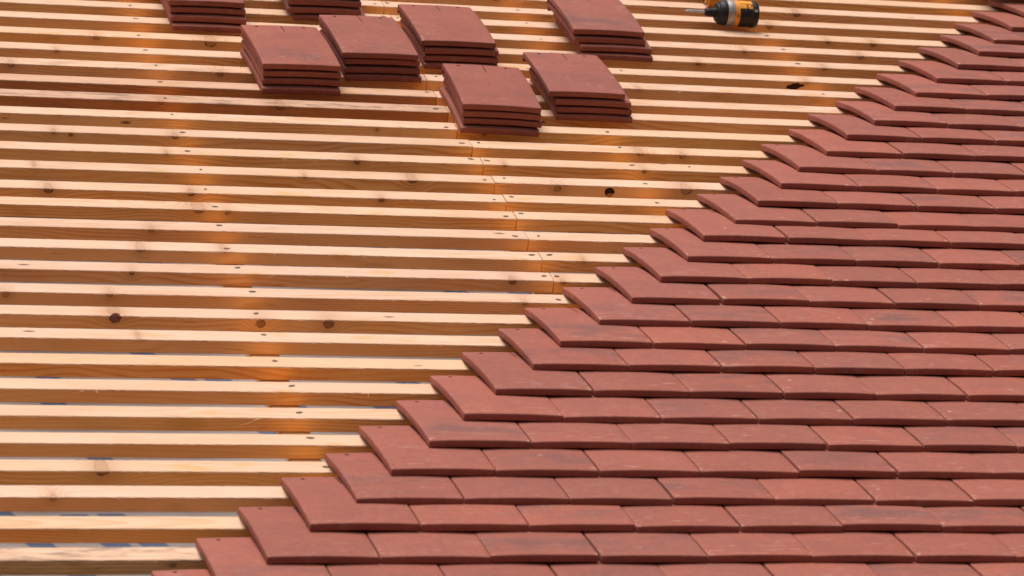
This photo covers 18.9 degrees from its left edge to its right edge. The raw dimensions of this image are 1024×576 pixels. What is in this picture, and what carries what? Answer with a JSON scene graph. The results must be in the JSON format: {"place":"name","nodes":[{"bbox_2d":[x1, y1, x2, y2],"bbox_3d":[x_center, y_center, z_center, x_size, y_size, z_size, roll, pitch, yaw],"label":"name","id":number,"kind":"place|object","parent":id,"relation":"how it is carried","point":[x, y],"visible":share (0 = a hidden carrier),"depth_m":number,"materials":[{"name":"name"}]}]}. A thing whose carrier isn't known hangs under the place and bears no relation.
{"place":"outdoors","nodes":[
{"label":"outdoors","id":0,"kind":"place"},
{"bbox_2d":[0,179,667,575],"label":"roof underlay","id":1,"kind":"object","parent":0,"point":[40,513],"visible":0.02,"depth_m":5.39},
{"bbox_2d":[151,569,211,575],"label":"clay tile","id":2,"kind":"object","parent":1,"relation":"on","point":[198,572],"visible":0.47,"depth_m":4.68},
{"bbox_2d":[195,537,329,575],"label":"clay tile","id":3,"kind":"object","parent":2,"relation":"on","point":[236,556],"visible":0.66,"depth_m":4.69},
{"bbox_2d":[237,507,378,563],"bbox_3d":[-0.321,0.388,4.821,0.177,0.028,0.252,2,13,-16],"label":"clay tile","id":4,"kind":"object","parent":3,"relation":"on","point":[283,535],"visible":0.82,"depth_m":4.76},
{"bbox_2d":[280,477,418,530],"bbox_3d":[-0.262,0.347,4.935,0.177,0.029,0.252,1,13,-15],"label":"clay tile","id":5,"kind":"object","parent":4,"relation":"on","point":[326,504],"visible":0.84,"depth_m":4.87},
{"bbox_2d":[197,185,321,461],"bbox_3d":[-0.609,-0.151,6.153,0.052,0.023,3.740,1,24,-16],"label":"counter batten","id":6,"kind":"object","parent":1,"relation":"on","point":[296,433],"visible":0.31,"depth_m":5.45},
{"bbox_2d":[0,547,208,574],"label":"batten","id":7,"kind":"object","parent":6,"relation":"on","point":[89,561],"visible":0.33,"depth_m":4.73,"materials":[{"name":"wood"}]},
{"bbox_2d":[654,562,770,575],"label":"clay tile","id":8,"kind":"object","parent":7,"relation":"on","point":[719,569],"visible":0.43,"depth_m":4.85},
{"bbox_2d":[688,531,811,562],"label":"clay tile","id":9,"kind":"object","parent":8,"relation":"on","point":[752,547],"visible":0.58,"depth_m":4.92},
{"bbox_2d":[719,504,842,532],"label":"clay tile","id":10,"kind":"object","parent":9,"relation":"on","point":[776,518],"visible":0.53,"depth_m":5.03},
{"bbox_2d":[653,477,773,504],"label":"clay tile","id":11,"kind":"object","parent":10,"relation":"on","point":[706,490],"visible":0.53,"depth_m":5.09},
{"bbox_2d":[680,449,798,478],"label":"clay tile","id":12,"kind":"object","parent":11,"relation":"on","point":[755,463],"visible":0.56,"depth_m":5.20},
{"bbox_2d":[711,423,825,450],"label":"clay tile","id":13,"kind":"object","parent":12,"relation":"on","point":[767,436],"visible":0.59,"depth_m":5.31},
{"bbox_2d":[642,397,756,423],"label":"clay tile","id":14,"kind":"object","parent":13,"relation":"on","point":[702,410],"visible":0.59,"depth_m":5.38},
{"bbox_2d":[575,370,688,397],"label":"clay tile","id":15,"kind":"object","parent":14,"relation":"on","point":[634,384],"visible":0.56,"depth_m":5.44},
{"bbox_2d":[498,328,626,371],"bbox_3d":[0.090,0.113,5.600,0.177,0.028,0.252,1,13,-15],"label":"clay tile","id":16,"kind":"object","parent":15,"relation":"on","point":[538,348],"visible":0.77,"depth_m":5.53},
{"bbox_2d":[524,308,651,348],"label":"clay tile","id":17,"kind":"object","parent":16,"relation":"on","point":[571,327],"visible":0.87,"depth_m":5.64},
{"bbox_2d":[669,371,782,398],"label":"clay tile","id":18,"kind":"object","parent":14,"relation":"on","point":[728,385],"visible":0.56,"depth_m":5.49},
{"bbox_2d":[611,347,720,372],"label":"clay tile","id":19,"kind":"object","parent":18,"relation":"on","point":[653,359],"visible":0.62,"depth_m":5.55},
{"bbox_2d":[636,325,744,349],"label":"clay tile","id":20,"kind":"object","parent":19,"relation":"on","point":[711,338],"visible":0.56,"depth_m":5.66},
{"bbox_2d":[562,287,688,326],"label":"clay tile","id":21,"kind":"object","parent":20,"relation":"on","point":[606,306],"visible":0.81,"depth_m":5.75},
{"bbox_2d":[737,398,852,425],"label":"clay tile","id":22,"kind":"object","parent":13,"relation":"on","point":[782,411],"visible":0.48,"depth_m":5.42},
{"bbox_2d":[761,372,875,399],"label":"clay tile","id":23,"kind":"object","parent":22,"relation":"on","point":[813,385],"visible":0.6,"depth_m":5.54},
{"bbox_2d":[704,349,813,372],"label":"clay tile","id":24,"kind":"object","parent":23,"relation":"on","point":[744,360],"visible":0.5,"depth_m":5.60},
{"bbox_2d":[726,327,834,351],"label":"clay tile","id":25,"kind":"object","parent":24,"relation":"on","point":[779,338],"visible":0.59,"depth_m":5.71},
{"bbox_2d":[672,302,778,327],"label":"clay tile","id":26,"kind":"object","parent":25,"relation":"on","point":[755,316],"visible":0.57,"depth_m":5.77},
{"bbox_2d":[595,267,719,304],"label":"clay tile","id":27,"kind":"object","parent":26,"relation":"on","point":[634,285],"visible":0.77,"depth_m":5.87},
{"bbox_2d":[0,26,243,51],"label":"batten","id":28,"kind":"object","parent":6,"relation":"on","point":[122,39],"visible":0.59,"depth_m":6.94,"materials":[{"name":"wood"}]},
{"bbox_2d":[0,42,248,66],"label":"batten","id":29,"kind":"object","parent":6,"relation":"on","point":[110,53],"visible":0.58,"depth_m":6.84,"materials":[{"name":"wood"}]},
{"bbox_2d":[0,485,296,511],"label":"batten","id":30,"kind":"object","parent":6,"relation":"on","point":[124,498],"visible":0.34,"depth_m":4.93,"materials":[{"name":"wood"}]},
{"bbox_2d":[0,11,320,36],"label":"batten","id":31,"kind":"object","parent":6,"relation":"on","point":[80,22],"visible":0.52,"depth_m":7.02,"materials":[{"name":"wood"}]},
{"bbox_2d":[0,459,337,485],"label":"batten","id":32,"kind":"object","parent":6,"relation":"on","point":[142,472],"visible":0.61,"depth_m":5.03,"materials":[{"name":"wood"}]},
{"bbox_2d":[0,432,375,458],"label":"batten","id":33,"kind":"object","parent":6,"relation":"on","point":[137,445],"visible":0.48,"depth_m":5.12,"materials":[{"name":"wood"}]},
{"bbox_2d":[0,0,390,24],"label":"batten","id":34,"kind":"object","parent":6,"relation":"on","point":[85,7],"visible":0.59,"depth_m":7.12,"materials":[{"name":"wood"}]},
{"bbox_2d":[0,405,413,431],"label":"batten","id":35,"kind":"object","parent":6,"relation":"on","point":[77,417],"visible":0.66,"depth_m":5.23,"materials":[{"name":"wood"}]},
{"bbox_2d":[0,73,436,105],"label":"batten","id":36,"kind":"object","parent":6,"relation":"on","point":[168,87],"visible":0.88,"depth_m":6.70,"materials":[{"name":"wood"}]},
{"bbox_2d":[0,353,478,381],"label":"batten","id":37,"kind":"object","parent":6,"relation":"on","point":[190,367],"visible":0.75,"depth_m":5.43,"materials":[{"name":"wood"}]},
{"bbox_2d":[0,159,494,193],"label":"batten","id":38,"kind":"object","parent":6,"relation":"on","point":[214,176],"visible":0.99,"depth_m":6.27,"materials":[{"name":"wood"}]},
{"bbox_2d":[0,179,505,210],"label":"batten","id":39,"kind":"object","parent":6,"relation":"on","point":[233,194],"visible":0.88,"depth_m":6.18,"materials":[{"name":"wood"}]},
{"bbox_2d":[0,327,516,357],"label":"batten","id":40,"kind":"object","parent":6,"relation":"on","point":[178,341],"visible":0.87,"depth_m":5.53,"materials":[{"name":"wood"}]},
{"bbox_2d":[0,196,516,230],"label":"batten","id":41,"kind":"object","parent":6,"relation":"on","point":[233,213],"visible":1,"depth_m":6.10,"materials":[{"name":"wood"}]},
{"bbox_2d":[0,305,541,335],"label":"batten","id":42,"kind":"object","parent":6,"relation":"on","point":[230,320],"visible":0.93,"depth_m":5.63,"materials":[{"name":"wood"}]},
{"bbox_2d":[0,260,553,292],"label":"batten","id":43,"kind":"object","parent":6,"relation":"on","point":[225,275],"visible":1,"depth_m":5.83,"materials":[{"name":"wood"}]},
{"bbox_2d":[0,283,567,314],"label":"batten","id":44,"kind":"object","parent":6,"relation":"on","point":[225,298],"visible":0.98,"depth_m":5.73,"materials":[{"name":"wood"}]},
{"bbox_2d":[493,194,562,294],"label":"counter batten","id":45,"kind":"object","parent":1,"relation":"on","point":[528,251],"visible":0.15,"depth_m":6.07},
{"bbox_2d":[0,516,252,542],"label":"batten","id":46,"kind":"object","parent":45,"relation":"on","point":[91,529],"visible":0.29,"depth_m":4.83,"materials":[{"name":"wood"}]},
{"bbox_2d":[0,89,447,122],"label":"batten","id":47,"kind":"object","parent":45,"relation":"on","point":[202,104],"visible":0.84,"depth_m":6.63,"materials":[{"name":"wood"}]},
{"bbox_2d":[0,106,456,138],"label":"batten","id":48,"kind":"object","parent":45,"relation":"on","point":[185,121],"visible":0.93,"depth_m":6.54,"materials":[{"name":"wood"}]},
{"bbox_2d":[0,123,471,156],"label":"batten","id":49,"kind":"object","parent":45,"relation":"on","point":[225,139],"visible":0.88,"depth_m":6.45,"materials":[{"name":"wood"}]},
{"bbox_2d":[0,238,541,271],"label":"batten","id":50,"kind":"object","parent":45,"relation":"on","point":[169,252],"visible":0.99,"depth_m":5.92,"materials":[{"name":"wood"}]},
{"bbox_2d":[513,211,687,233],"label":"batten","id":51,"kind":"object","parent":45,"relation":"on","point":[583,222],"visible":0.45,"depth_m":6.29,"materials":[{"name":"wood"}]},
{"bbox_2d":[502,194,714,215],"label":"batten","id":52,"kind":"object","parent":45,"relation":"on","point":[584,205],"visible":0.43,"depth_m":6.38,"materials":[{"name":"wood"}]},
{"bbox_2d":[433,91,858,119],"bbox_3d":[0.493,-0.404,7.046,1.381,0.028,0.050,1,24,-16],"label":"batten","id":53,"kind":"object","parent":45,"relation":"on","point":[715,109],"visible":0.41,"depth_m":7.03,"materials":[{"name":"wood"}]},
{"bbox_2d":[424,74,878,106],"bbox_3d":[0.508,-0.447,7.150,1.464,0.028,0.047,1,24,-16],"label":"batten","id":54,"kind":"object","parent":45,"relation":"on","point":[672,92],"visible":0.43,"depth_m":7.13,"materials":[{"name":"wood"}]},
{"bbox_2d":[419,62,898,91],"bbox_3d":[0.529,-0.487,7.249,1.557,0.030,0.048,1,24,-16],"label":"batten","id":55,"kind":"object","parent":45,"relation":"on","point":[735,80],"visible":0.57,"depth_m":7.23,"materials":[{"name":"wood"}]},
{"bbox_2d":[759,562,877,575],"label":"clay tile","id":56,"kind":"object","parent":1,"relation":"on","point":[817,569],"visible":0.4,"depth_m":4.90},
{"bbox_2d":[790,531,913,562],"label":"clay tile","id":57,"kind":"object","parent":56,"relation":"on","point":[865,546],"visible":0.52,"depth_m":4.97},
{"bbox_2d":[864,561,979,575],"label":"clay tile","id":58,"kind":"object","parent":1,"relation":"on","point":[923,569],"visible":0.42,"depth_m":4.95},
{"bbox_2d":[888,531,1015,562],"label":"clay tile","id":59,"kind":"object","parent":58,"relation":"on","point":[926,546],"visible":0.47,"depth_m":5.02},
{"bbox_2d":[824,503,941,531],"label":"clay tile","id":60,"kind":"object","parent":59,"relation":"on","point":[873,517],"visible":0.57,"depth_m":5.08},
{"bbox_2d":[755,477,873,505],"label":"clay tile","id":61,"kind":"object","parent":60,"relation":"on","point":[814,491],"visible":0.59,"depth_m":5.14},
{"bbox_2d":[965,562,1023,575],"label":"clay tile","id":62,"kind":"object","parent":1,"relation":"on","point":[997,569],"visible":0.27,"depth_m":4.98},
{"bbox_2d":[990,532,1023,562],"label":"clay tile","id":63,"kind":"object","parent":62,"relation":"on","point":[1012,542],"visible":0.34,"depth_m":5.08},
{"bbox_2d":[923,506,1023,532],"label":"clay tile","id":64,"kind":"object","parent":63,"relation":"on","point":[955,519],"visible":0.48,"depth_m":5.13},
{"bbox_2d":[850,476,972,506],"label":"clay tile","id":65,"kind":"object","parent":64,"relation":"on","point":[934,492],"visible":0.58,"depth_m":5.19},
{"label":"counter batten","id":66,"kind":"object","parent":1,"relation":"on","visible":0},
{"bbox_2d":[530,76,632,122],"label":"clay tile","id":67,"kind":"object","parent":66,"relation":"on","point":[601,117],"visible":0.36,"depth_m":6.83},
{"bbox_2d":[529,68,631,114],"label":"clay tile","id":68,"kind":"object","parent":67,"relation":"on","point":[589,109],"visible":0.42,"depth_m":6.83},
{"bbox_2d":[551,75,630,107],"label":"clay tile","id":69,"kind":"object","parent":68,"relation":"on","point":[591,101],"visible":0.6,"depth_m":6.81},
{"bbox_2d":[522,52,624,99],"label":"clay tile","id":70,"kind":"object","parent":69,"relation":"on","point":[570,75],"visible":1,"depth_m":6.88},
{"bbox_2d":[491,176,741,199],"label":"batten","id":71,"kind":"object","parent":66,"relation":"on","point":[571,187],"visible":0.68,"depth_m":6.48,"materials":[{"name":"wood"}]},
{"bbox_2d":[469,140,782,166],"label":"batten","id":72,"kind":"object","parent":66,"relation":"on","point":[574,152],"visible":0.52,"depth_m":6.68,"materials":[{"name":"wood"}]},
{"bbox_2d":[454,123,808,150],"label":"batten","id":73,"kind":"object","parent":66,"relation":"on","point":[643,138],"visible":0.7,"depth_m":6.79,"materials":[{"name":"wood"}]},
{"bbox_2d":[390,15,964,52],"bbox_3d":[0.596,-0.609,7.558,1.834,0.028,0.047,1,24,-16],"label":"batten","id":74,"kind":"object","parent":66,"relation":"on","point":[720,37],"visible":0.52,"depth_m":7.54,"materials":[{"name":"wood"}]},
{"bbox_2d":[374,0,997,28],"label":"batten","id":75,"kind":"object","parent":66,"relation":"on","point":[803,15],"visible":0.64,"depth_m":7.77,"materials":[{"name":"wood"}]},
{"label":"counter batten","id":76,"kind":"object","parent":1,"relation":"on","visible":0},
{"bbox_2d":[0,57,426,90],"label":"batten","id":77,"kind":"object","parent":76,"relation":"on","point":[111,69],"visible":0.71,"depth_m":6.77,"materials":[{"name":"wood"}]},
{"bbox_2d":[240,49,339,95],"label":"clay tile","id":78,"kind":"object","parent":77,"relation":"on","point":[297,89],"visible":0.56,"depth_m":6.74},
{"bbox_2d":[241,40,340,86],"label":"clay tile","id":79,"kind":"object","parent":78,"relation":"on","point":[302,81],"visible":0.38,"depth_m":6.74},
{"bbox_2d":[241,33,340,78],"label":"clay tile","id":80,"kind":"object","parent":79,"relation":"on","point":[299,73],"visible":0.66,"depth_m":6.74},
{"bbox_2d":[240,25,340,71],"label":"clay tile","id":81,"kind":"object","parent":80,"relation":"on","point":[290,47],"visible":1,"depth_m":6.80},
{"bbox_2d":[341,68,421,82],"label":"clay tile","id":82,"kind":"object","parent":77,"relation":"on","point":[394,77],"visible":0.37,"depth_m":6.88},
{"bbox_2d":[320,29,419,74],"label":"clay tile","id":83,"kind":"object","parent":82,"relation":"on","point":[371,68],"visible":0.32,"depth_m":6.88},
{"bbox_2d":[319,22,419,66],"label":"clay tile","id":84,"kind":"object","parent":83,"relation":"on","point":[381,61],"visible":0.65,"depth_m":6.88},
{"bbox_2d":[318,15,417,59],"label":"clay tile","id":85,"kind":"object","parent":84,"relation":"on","point":[352,36],"visible":1,"depth_m":6.94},
{"bbox_2d":[0,378,447,406],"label":"batten","id":86,"kind":"object","parent":76,"relation":"on","point":[183,392],"visible":0.72,"depth_m":5.33,"materials":[{"name":"wood"}]},
{"bbox_2d":[0,217,528,250],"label":"batten","id":87,"kind":"object","parent":76,"relation":"on","point":[122,230],"visible":1,"depth_m":6.01,"materials":[{"name":"wood"}]},
{"label":"counter batten","id":88,"kind":"object","parent":1,"relation":"on","visible":0},
{"bbox_2d":[0,141,482,175],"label":"batten","id":89,"kind":"object","parent":88,"relation":"on","point":[95,153],"visible":0.91,"depth_m":6.36,"materials":[{"name":"wood"}]},
{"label":"counter batten","id":90,"kind":"object","parent":1,"relation":"on","visible":0},
{"bbox_2d":[480,157,765,182],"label":"batten","id":91,"kind":"object","parent":90,"relation":"on","point":[595,170],"visible":0.49,"depth_m":6.58,"materials":[{"name":"wood"}]},
{"bbox_2d":[445,106,831,135],"bbox_3d":[0.471,-0.378,6.946,1.274,0.051,0.044,1,24,-16],"label":"batten","id":92,"kind":"object","parent":90,"relation":"on","point":[659,122],"visible":0.43,"depth_m":6.92,"materials":[{"name":"wood"}]},
{"bbox_2d":[418,48,921,78],"bbox_3d":[0.551,-0.529,7.353,1.647,0.030,0.046,1,24,-16],"label":"batten","id":93,"kind":"object","parent":90,"relation":"on","point":[742,66],"visible":0.48,"depth_m":7.34,"materials":[{"name":"wood"}]},
{"bbox_2d":[382,1,976,40],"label":"batten","id":94,"kind":"object","parent":90,"relation":"on","point":[710,23],"visible":0.56,"depth_m":7.64,"materials":[{"name":"wood"}]},
{"bbox_2d":[490,33,943,65],"bbox_3d":[0.573,-0.570,7.457,1.738,0.030,0.045,1,24,-16],"label":"batten","id":95,"kind":"object","parent":90,"relation":"on","point":[531,42],"visible":0.52,"depth_m":7.44,"materials":[{"name":"wood"}]},
{"bbox_2d":[401,27,497,68],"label":"clay tile","id":96,"kind":"object","parent":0,"point":[431,64],"visible":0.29,"depth_m":7.02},
{"bbox_2d":[400,19,497,63],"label":"clay tile","id":97,"kind":"object","parent":96,"relation":"on","point":[463,58],"visible":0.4,"depth_m":7.03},
{"bbox_2d":[400,13,498,55],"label":"clay tile","id":98,"kind":"object","parent":97,"relation":"on","point":[427,49],"visible":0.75,"depth_m":7.02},
{"bbox_2d":[397,4,495,48],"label":"clay tile","id":99,"kind":"object","parent":98,"relation":"on","point":[435,25],"visible":1,"depth_m":7.08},
{"bbox_2d":[442,72,540,120],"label":"clay tile","id":100,"kind":"object","parent":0,"point":[499,114],"visible":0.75,"depth_m":6.67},
{"bbox_2d":[441,63,540,113],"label":"clay tile","id":101,"kind":"object","parent":100,"relation":"on","point":[483,87],"visible":1,"depth_m":6.73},
{"label":"clay tile","id":102,"kind":"object","parent":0,"visible":0},
{"bbox_2d":[436,562,554,575],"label":"clay tile","id":103,"kind":"object","parent":102,"relation":"on","point":[519,569],"visible":0.41,"depth_m":4.76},
{"bbox_2d":[363,530,490,563],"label":"clay tile","id":104,"kind":"object","parent":103,"relation":"on","point":[418,547],"visible":0.56,"depth_m":4.78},
{"bbox_2d":[408,503,527,531],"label":"clay tile","id":105,"kind":"object","parent":104,"relation":"on","point":[465,517],"visible":0.62,"depth_m":4.89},
{"bbox_2d":[325,453,462,504],"bbox_3d":[-0.195,0.313,5.038,0.177,0.029,0.252,1,13,-16],"label":"clay tile","id":106,"kind":"object","parent":105,"relation":"on","point":[366,477],"visible":0.81,"depth_m":4.97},
{"bbox_2d":[358,426,494,475],"bbox_3d":[-0.145,0.273,5.148,0.177,0.028,0.252,1,13,-16],"label":"clay tile","id":107,"kind":"object","parent":106,"relation":"on","point":[403,450],"visible":0.82,"depth_m":5.08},
{"bbox_2d":[473,531,597,562],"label":"clay tile","id":108,"kind":"object","parent":103,"relation":"on","point":[528,546],"visible":0.57,"depth_m":4.83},
{"bbox_2d":[514,504,634,531],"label":"clay tile","id":109,"kind":"object","parent":108,"relation":"on","point":[553,518],"visible":0.56,"depth_m":4.93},
{"bbox_2d":[448,476,568,504],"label":"clay tile","id":110,"kind":"object","parent":109,"relation":"on","point":[539,490],"visible":0.59,"depth_m":5.00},
{"bbox_2d":[478,447,597,477],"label":"clay tile","id":111,"kind":"object","parent":110,"relation":"on","point":[530,462],"visible":0.59,"depth_m":5.10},
{"bbox_2d":[395,400,530,447],"bbox_3d":[-0.086,0.233,5.259,0.177,0.028,0.252,1,13,-16],"label":"clay tile","id":112,"kind":"object","parent":111,"relation":"on","point":[439,423],"visible":0.81,"depth_m":5.19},
{"bbox_2d":[429,376,562,421],"bbox_3d":[-0.030,0.194,5.370,0.177,0.028,0.252,2,13,-16],"label":"clay tile","id":113,"kind":"object","parent":112,"relation":"on","point":[472,397],"visible":0.81,"depth_m":5.30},
{"bbox_2d":[461,352,591,396],"bbox_3d":[0.024,0.154,5.481,0.177,0.028,0.252,1,13,-16],"label":"clay tile","id":114,"kind":"object","parent":113,"relation":"on","point":[506,373],"visible":0.85,"depth_m":5.42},
{"label":"clay tile","id":115,"kind":"object","parent":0,"visible":0},
{"bbox_2d":[545,559,664,575],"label":"clay tile","id":116,"kind":"object","parent":115,"relation":"on","point":[598,568],"visible":0.34,"depth_m":4.80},
{"bbox_2d":[580,531,706,563],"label":"clay tile","id":117,"kind":"object","parent":116,"relation":"on","point":[619,547],"visible":0.56,"depth_m":4.87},
{"bbox_2d":[619,503,738,532],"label":"clay tile","id":118,"kind":"object","parent":117,"relation":"on","point":[702,518],"visible":0.49,"depth_m":4.98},
{"bbox_2d":[552,476,671,505],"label":"clay tile","id":119,"kind":"object","parent":118,"relation":"on","point":[642,491],"visible":0.59,"depth_m":5.04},
{"bbox_2d":[580,448,699,477],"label":"clay tile","id":120,"kind":"object","parent":119,"relation":"on","point":[642,462],"visible":0.55,"depth_m":5.15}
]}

